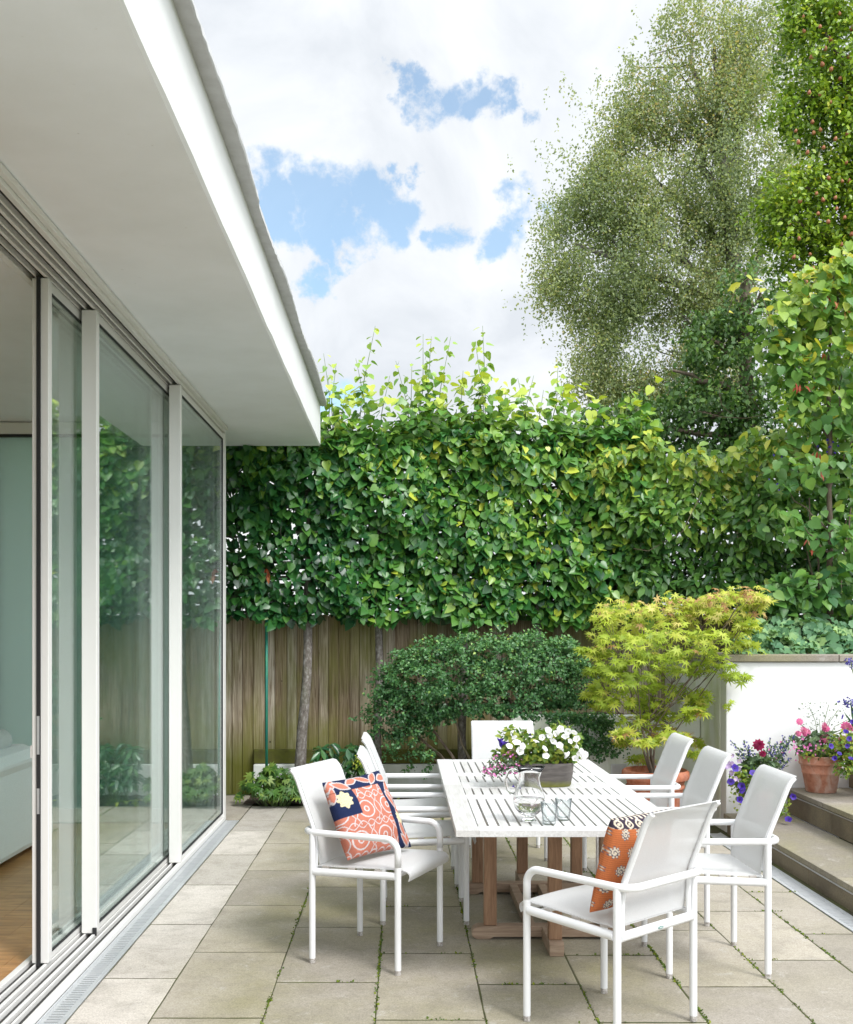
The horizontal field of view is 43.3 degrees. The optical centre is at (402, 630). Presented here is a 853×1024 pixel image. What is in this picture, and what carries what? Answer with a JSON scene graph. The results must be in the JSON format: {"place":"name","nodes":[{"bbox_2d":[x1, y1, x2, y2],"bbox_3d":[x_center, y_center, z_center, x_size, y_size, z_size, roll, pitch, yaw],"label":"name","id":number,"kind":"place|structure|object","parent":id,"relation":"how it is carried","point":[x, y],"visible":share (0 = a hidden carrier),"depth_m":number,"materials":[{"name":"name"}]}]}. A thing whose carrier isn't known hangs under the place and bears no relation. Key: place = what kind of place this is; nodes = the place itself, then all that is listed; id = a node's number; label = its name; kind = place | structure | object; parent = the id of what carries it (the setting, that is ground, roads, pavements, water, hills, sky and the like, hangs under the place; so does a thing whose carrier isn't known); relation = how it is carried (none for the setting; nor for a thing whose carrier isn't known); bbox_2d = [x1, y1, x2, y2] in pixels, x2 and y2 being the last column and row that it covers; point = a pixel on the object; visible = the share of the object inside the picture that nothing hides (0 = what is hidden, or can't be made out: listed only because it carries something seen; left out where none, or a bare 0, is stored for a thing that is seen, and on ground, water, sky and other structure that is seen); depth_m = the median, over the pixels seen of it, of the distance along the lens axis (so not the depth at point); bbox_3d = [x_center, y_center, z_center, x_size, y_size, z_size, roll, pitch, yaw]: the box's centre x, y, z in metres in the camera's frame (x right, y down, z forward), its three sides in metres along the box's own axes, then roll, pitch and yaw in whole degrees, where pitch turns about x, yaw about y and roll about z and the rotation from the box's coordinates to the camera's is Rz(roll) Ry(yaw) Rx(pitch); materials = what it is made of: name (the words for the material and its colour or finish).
{"place":"outdoors","nodes":[
{"label":"outdoors","id":0,"kind":"place"},
{"bbox_2d":[66,806,287,1023],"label":"threshold paving","id":1,"kind":"structure","parent":0,"point":[204,893],"depth_m":5.64,"materials":[{"name":"beige stone"}]},
{"bbox_2d":[53,822,852,844],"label":"ground","id":2,"kind":"structure","parent":0,"point":[106,823],"depth_m":9.25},
{"bbox_2d":[36,820,238,1023],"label":"drain channel","id":3,"kind":"object","parent":2,"relation":"on","point":[68,1003],"visible":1,"depth_m":5.56,"materials":[{"name":"metal"}]},
{"bbox_2d":[0,0,326,1023],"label":"house","id":4,"kind":"structure","parent":2,"relation":"on","point":[156,356],"depth_m":6.12,"materials":[{"name":"white paint"}]},
{"bbox_2d":[0,729,52,863],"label":"sofa","id":5,"kind":"object","parent":4,"relation":"on","point":[15,799],"visible":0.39,"depth_m":7.28,"materials":[{"name":"fabric"}]},
{"bbox_2d":[30,276,151,966],"bbox_3d":[-1.712,-0.045,6.093,0.090,3.250,2.113,0,0,0],"label":"sliding door","id":6,"kind":"structure","parent":4,"relation":"in","point":[45,296],"depth_m":5.05,"materials":[{"name":"white paint"}]},
{"bbox_2d":[0,422,205,821],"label":"end window","id":7,"kind":"structure","parent":4,"relation":"in","point":[118,441],"depth_m":8.84,"materials":[{"name":"clear glass"}]},
{"bbox_2d":[82,310,168,935],"bbox_3d":[-1.622,-0.043,6.481,0.079,3.237,1.878,0,0,0],"label":"sliding door","id":8,"kind":"structure","parent":4,"relation":"in","point":[94,326],"depth_m":5.55,"materials":[{"name":"white paint"}]},
{"bbox_2d":[169,385,224,862],"bbox_3d":[-1.538,-0.048,8.140,0.078,3.227,1.800,0,0,0],"label":"sliding door","id":9,"kind":"structure","parent":4,"relation":"in","point":[178,398],"depth_m":7.24,"materials":[{"name":"white paint"}]},
{"bbox_2d":[226,419,331,615],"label":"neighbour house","id":10,"kind":"structure","parent":2,"relation":"on","point":[295,536],"depth_m":21.00,"materials":[{"name":"white paint"}]},
{"bbox_2d":[226,558,852,793],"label":"wooden fence","id":11,"kind":"object","parent":2,"relation":"on","point":[343,662],"visible":0.09,"depth_m":10.58,"materials":[{"name":"brown wood"}]},
{"bbox_2d":[501,0,840,522],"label":"birch tree","id":12,"kind":"object","parent":2,"relation":"on","point":[639,285],"visible":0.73,"depth_m":23.55,"materials":[{"name":"green plant"}]},
{"bbox_2d":[554,257,799,610],"bbox_3d":[4.576,-2.190,17.509,4.264,7.799,2.223,0,0,0],"label":"ivy clad tree","id":13,"kind":"object","parent":2,"relation":"on","point":[739,404],"visible":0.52,"depth_m":17.28,"materials":[{"name":"green plant"}]},
{"bbox_2d":[664,650,852,837],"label":"raised bed wall","id":14,"kind":"structure","parent":2,"relation":"on","point":[775,695],"depth_m":8.56,"materials":[{"name":"paint"}]},
{"bbox_2d":[724,771,852,911],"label":"garden steps","id":15,"kind":"structure","parent":2,"relation":"on","point":[818,859],"depth_m":7.37,"materials":[{"name":"stone"}]},
{"bbox_2d":[798,754,843,793],"bbox_3d":[3.253,1.105,8.340,0.340,0.285,0.340,0,0,0],"label":"terracotta pot","id":16,"kind":"object","parent":15,"relation":"on","point":[819,776],"visible":0.69,"depth_m":8.23,"materials":[{"name":"ceramic"}]},
{"bbox_2d":[768,702,852,761],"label":"pink dahlia","id":17,"kind":"object","parent":16,"relation":"in","point":[813,745],"visible":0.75,"depth_m":8.27,"materials":[{"name":"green plant"}]},
{"bbox_3d":[3.447,0.920,8.050,0.324,0.240,0.324,0,0,0],"label":"terracotta pot","id":18,"kind":"object","parent":15,"relation":"on","visible":0},
{"bbox_2d":[823,657,852,779],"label":"agapanthus and petunia","id":19,"kind":"object","parent":18,"relation":"in","point":[846,747],"visible":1,"depth_m":7.95,"materials":[{"name":"purple plant"}]},
{"bbox_3d":[2.743,1.327,8.200,0.304,0.250,0.304,0,0,0],"label":"terracotta pot","id":20,"kind":"object","parent":15,"relation":"on","visible":0},
{"bbox_2d":[725,733,796,821],"bbox_3d":[2.732,1.098,8.179,0.637,0.664,0.343,0,0,0],"label":"petunia and salvia","id":21,"kind":"object","parent":20,"relation":"in","point":[750,764],"visible":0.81,"depth_m":8.13,"materials":[{"name":"purple plant"}]},
{"bbox_2d":[734,0,852,411],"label":"pear tree","id":22,"kind":"object","parent":2,"relation":"on","point":[808,232],"visible":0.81,"depth_m":13.78,"materials":[{"name":"green plant"}]},
{"bbox_2d":[65,794,852,1023],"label":"patio paving","id":23,"kind":"structure","parent":0,"point":[241,983],"depth_m":5.18,"materials":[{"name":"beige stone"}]},
{"bbox_2d":[253,764,443,793],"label":"plinth wall","id":24,"kind":"structure","parent":23,"relation":"on","point":[388,768],"depth_m":10.42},
{"bbox_2d":[290,758,448,975],"bbox_3d":[-0.162,1.137,5.334,0.658,0.927,0.547,0,0,24],"label":"garden chair","id":25,"kind":"object","parent":23,"relation":"on","point":[325,845],"visible":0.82,"depth_m":5.23,"materials":[{"name":"white metal"}]},
{"bbox_2d":[322,770,410,859],"bbox_3d":[-0.180,0.907,5.333,0.233,0.375,0.454,0,0,40],"label":"cushion","id":26,"kind":"object","parent":25,"relation":"on","point":[364,804],"visible":0.96,"depth_m":5.24,"materials":[{"name":"fabric"}]},
{"bbox_2d":[361,732,458,887],"bbox_3d":[0.069,1.137,6.950,0.658,0.927,0.547,0,0,0],"label":"garden chair","id":27,"kind":"object","parent":23,"relation":"on","point":[367,741],"visible":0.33,"depth_m":6.79,"materials":[{"name":"white metal"}]},
{"bbox_2d":[357,745,475,924],"bbox_3d":[0.077,1.137,6.100,0.658,0.927,0.547,0,0,0],"label":"garden chair","id":28,"kind":"object","parent":23,"relation":"on","point":[420,832],"visible":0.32,"depth_m":5.86,"materials":[{"name":"white metal"}]},
{"bbox_2d":[469,721,546,860],"bbox_3d":[0.745,1.137,7.733,0.547,0.927,0.658,0,0,0],"label":"garden chair","id":29,"kind":"object","parent":23,"relation":"on","point":[484,741],"visible":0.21,"depth_m":7.98,"materials":[{"name":"white"}]},
{"bbox_2d":[437,759,660,955],"bbox_3d":[0.738,1.230,5.910,1.015,0.740,2.560,0,0,0],"label":"dining table","id":30,"kind":"object","parent":23,"relation":"on","point":[599,796],"visible":0.75,"depth_m":5.56,"materials":[{"name":"white wood"}]},
{"bbox_2d":[504,765,544,821],"bbox_3d":[0.566,0.735,4.860,0.162,0.249,0.147,0,0,39],"label":"glass jug","id":31,"kind":"object","parent":30,"relation":"on","point":[528,796],"visible":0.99,"depth_m":4.81,"materials":[{"name":"clear glass"}]},
{"bbox_2d":[521,760,573,786],"bbox_3d":[0.800,0.794,5.985,0.304,0.131,0.210,0,0,0],"label":"wooden planter","id":32,"kind":"object","parent":30,"relation":"on","point":[560,774],"visible":0.64,"depth_m":5.89,"materials":[{"name":"grey wood"}]},
{"bbox_2d":[482,720,587,787],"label":"white petunias","id":33,"kind":"object","parent":32,"relation":"in","point":[517,747],"visible":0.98,"depth_m":5.89,"materials":[{"name":"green plant"}]},
{"bbox_2d":[540,802,557,824],"bbox_3d":[0.652,0.810,4.775,0.077,0.098,0.077,0,0,0],"label":"glass tumbler","id":34,"kind":"object","parent":30,"relation":"on","point":[555,817],"visible":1,"depth_m":4.76,"materials":[{"name":"clear glass"}]},
{"bbox_2d":[260,818,840,1023],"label":"moss","id":35,"kind":"object","parent":23,"relation":"on","point":[269,1000],"visible":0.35,"depth_m":5.19,"materials":[{"name":"green plant"}]},
{"bbox_2d":[511,714,699,792],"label":"garden wall","id":36,"kind":"structure","parent":23,"relation":"on","point":[613,766],"depth_m":9.28,"materials":[{"name":"concrete"}]},
{"bbox_2d":[519,800,720,1023],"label":"garden chair","id":37,"kind":"object","parent":23,"relation":"on","point":[663,871],"visible":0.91,"depth_m":4.26,"materials":[{"name":"white"}]},
{"bbox_2d":[590,808,670,911],"bbox_3d":[0.921,0.910,4.283,0.410,0.380,0.174,0,0,-42],"label":"cushion","id":38,"kind":"object","parent":37,"relation":"on","point":[621,835],"visible":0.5,"depth_m":4.16,"materials":[{"name":"fabric"}]},
{"bbox_2d":[582,732,693,871],"bbox_3d":[1.483,1.137,6.900,0.658,0.927,0.547,0,0,0],"label":"garden chair","id":39,"kind":"object","parent":23,"relation":"on","point":[663,777],"visible":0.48,"depth_m":6.83,"materials":[{"name":"white metal"}]},
{"bbox_2d":[622,765,689,806],"bbox_3d":[2.050,1.361,8.700,0.540,0.478,0.540,0,0,0],"label":"terracotta pot","id":40,"kind":"object","parent":23,"relation":"on","point":[683,776],"visible":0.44,"depth_m":8.55,"materials":[{"name":"ceramic"}]},
{"bbox_2d":[572,585,778,772],"bbox_3d":[2.171,0.422,8.645,1.627,1.562,1.204,0,0,0],"label":"golden maple","id":41,"kind":"object","parent":40,"relation":"in","point":[696,700],"visible":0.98,"depth_m":8.58,"materials":[{"name":"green plant"}]},
{"bbox_2d":[638,746,731,925],"bbox_3d":[1.468,1.137,6.080,0.658,0.927,0.547,0,0,0],"label":"garden chair","id":42,"kind":"object","parent":23,"relation":"on","point":[706,774],"visible":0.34,"depth_m":6.00,"materials":[{"name":"white"}]},
{"bbox_2d":[641,764,796,978],"bbox_3d":[1.500,1.137,5.200,0.658,0.927,0.547,0,0,0],"label":"garden chair","id":43,"kind":"object","parent":23,"relation":"on","point":[752,840],"visible":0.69,"depth_m":5.05,"materials":[{"name":"white"}]},
{"bbox_2d":[710,833,852,931],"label":"drain channel","id":44,"kind":"object","parent":23,"relation":"on","point":[827,907],"visible":0.53,"depth_m":6.45,"materials":[{"name":"metal"}]},
{"bbox_2d":[244,660,693,805],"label":"soil","id":45,"kind":"structure","parent":0,"point":[254,800],"depth_m":10.00,"materials":[{"name":"brown soil"}]},
{"bbox_2d":[226,445,272,623],"bbox_3d":[-2.048,-0.378,10.290,1.656,4.060,0.826,0,0,0],"label":"pleached lime","id":46,"kind":"object","parent":45,"relation":"in","point":[239,500],"visible":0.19,"depth_m":10.07,"materials":[{"name":"green plant"}]},
{"bbox_2d":[265,619,267,774],"bbox_3d":[-1.292,0.657,10.185,0.027,1.612,0.097,0,0,-7],"label":"plant stake","id":47,"kind":"object","parent":45,"relation":"on","point":[266,698],"visible":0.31,"depth_m":10.18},
{"bbox_2d":[233,762,301,806],"bbox_3d":[-1.175,1.398,9.813,0.762,0.407,0.501,0,0,0],"label":"leafy perennial","id":48,"kind":"object","parent":45,"relation":"on","point":[275,789],"visible":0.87,"depth_m":9.73,"materials":[{"name":"green plant"}]},
{"bbox_2d":[238,353,353,766],"bbox_3d":[-0.976,-0.613,10.307,1.117,4.150,0.779,0,0,0],"label":"pleached lime","id":49,"kind":"object","parent":45,"relation":"on","point":[289,470],"visible":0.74,"depth_m":10.11,"materials":[{"name":"green plant"}]},
{"bbox_2d":[309,743,377,778],"bbox_3d":[-0.521,1.314,9.784,0.679,0.577,0.424,0,0,0],"label":"laurel plant","id":50,"kind":"object","parent":45,"relation":"on","point":[351,762],"visible":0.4,"depth_m":9.76,"materials":[{"name":"green plant"}]},
{"bbox_2d":[323,328,437,762],"bbox_3d":[-0.198,-0.632,10.301,1.120,4.566,0.812,0,0,0],"label":"pleached lime","id":51,"kind":"object","parent":45,"relation":"in","point":[384,560],"visible":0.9,"depth_m":10.09,"materials":[{"name":"green plant"}]},
{"bbox_2d":[409,326,518,766],"bbox_3d":[0.549,-0.648,10.307,1.111,4.600,0.777,0,0,0],"label":"pleached lime","id":52,"kind":"object","parent":45,"relation":"in","point":[463,553],"visible":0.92,"depth_m":10.11,"materials":[{"name":"green plant"}]},
{"bbox_2d":[348,623,630,779],"bbox_3d":[0.771,0.761,9.612,2.530,1.662,1.130,0,0,0],"label":"domed shrub","id":53,"kind":"object","parent":45,"relation":"on","point":[418,714],"visible":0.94,"depth_m":9.55,"materials":[{"name":"green plant"}]},
{"bbox_2d":[489,363,590,713],"bbox_3d":[1.290,-0.467,10.304,0.978,4.235,0.782,0,0,0],"label":"pleached lime","id":54,"kind":"object","parent":45,"relation":"in","point":[538,557],"visible":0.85,"depth_m":10.10,"materials":[{"name":"green plant"}]},
{"bbox_2d":[557,376,669,711],"bbox_3d":[1.982,-0.382,10.295,1.082,4.066,0.803,0,0,0],"label":"pleached lime","id":55,"kind":"object","parent":45,"relation":"in","point":[602,564],"visible":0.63,"depth_m":10.09,"materials":[{"name":"green plant"}]},
{"bbox_2d":[584,375,852,712],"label":"climbing vine","id":56,"kind":"object","parent":45,"relation":"on","point":[737,483],"visible":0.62,"depth_m":9.98,"materials":[{"name":"green plant"}]},
{"bbox_2d":[727,241,852,629],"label":"redbud tree","id":57,"kind":"object","parent":45,"relation":"on","point":[818,315],"visible":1,"depth_m":9.41,"materials":[{"name":"green plant"}]},
{"bbox_2d":[728,613,852,653],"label":"mantle plants","id":58,"kind":"object","parent":45,"relation":"on","point":[823,636],"visible":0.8,"depth_m":9.10,"materials":[{"name":"green plant"}]},
{"bbox_2d":[193,0,852,614],"label":"sky","id":59,"kind":"structure","parent":0,"point":[378,136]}
]}

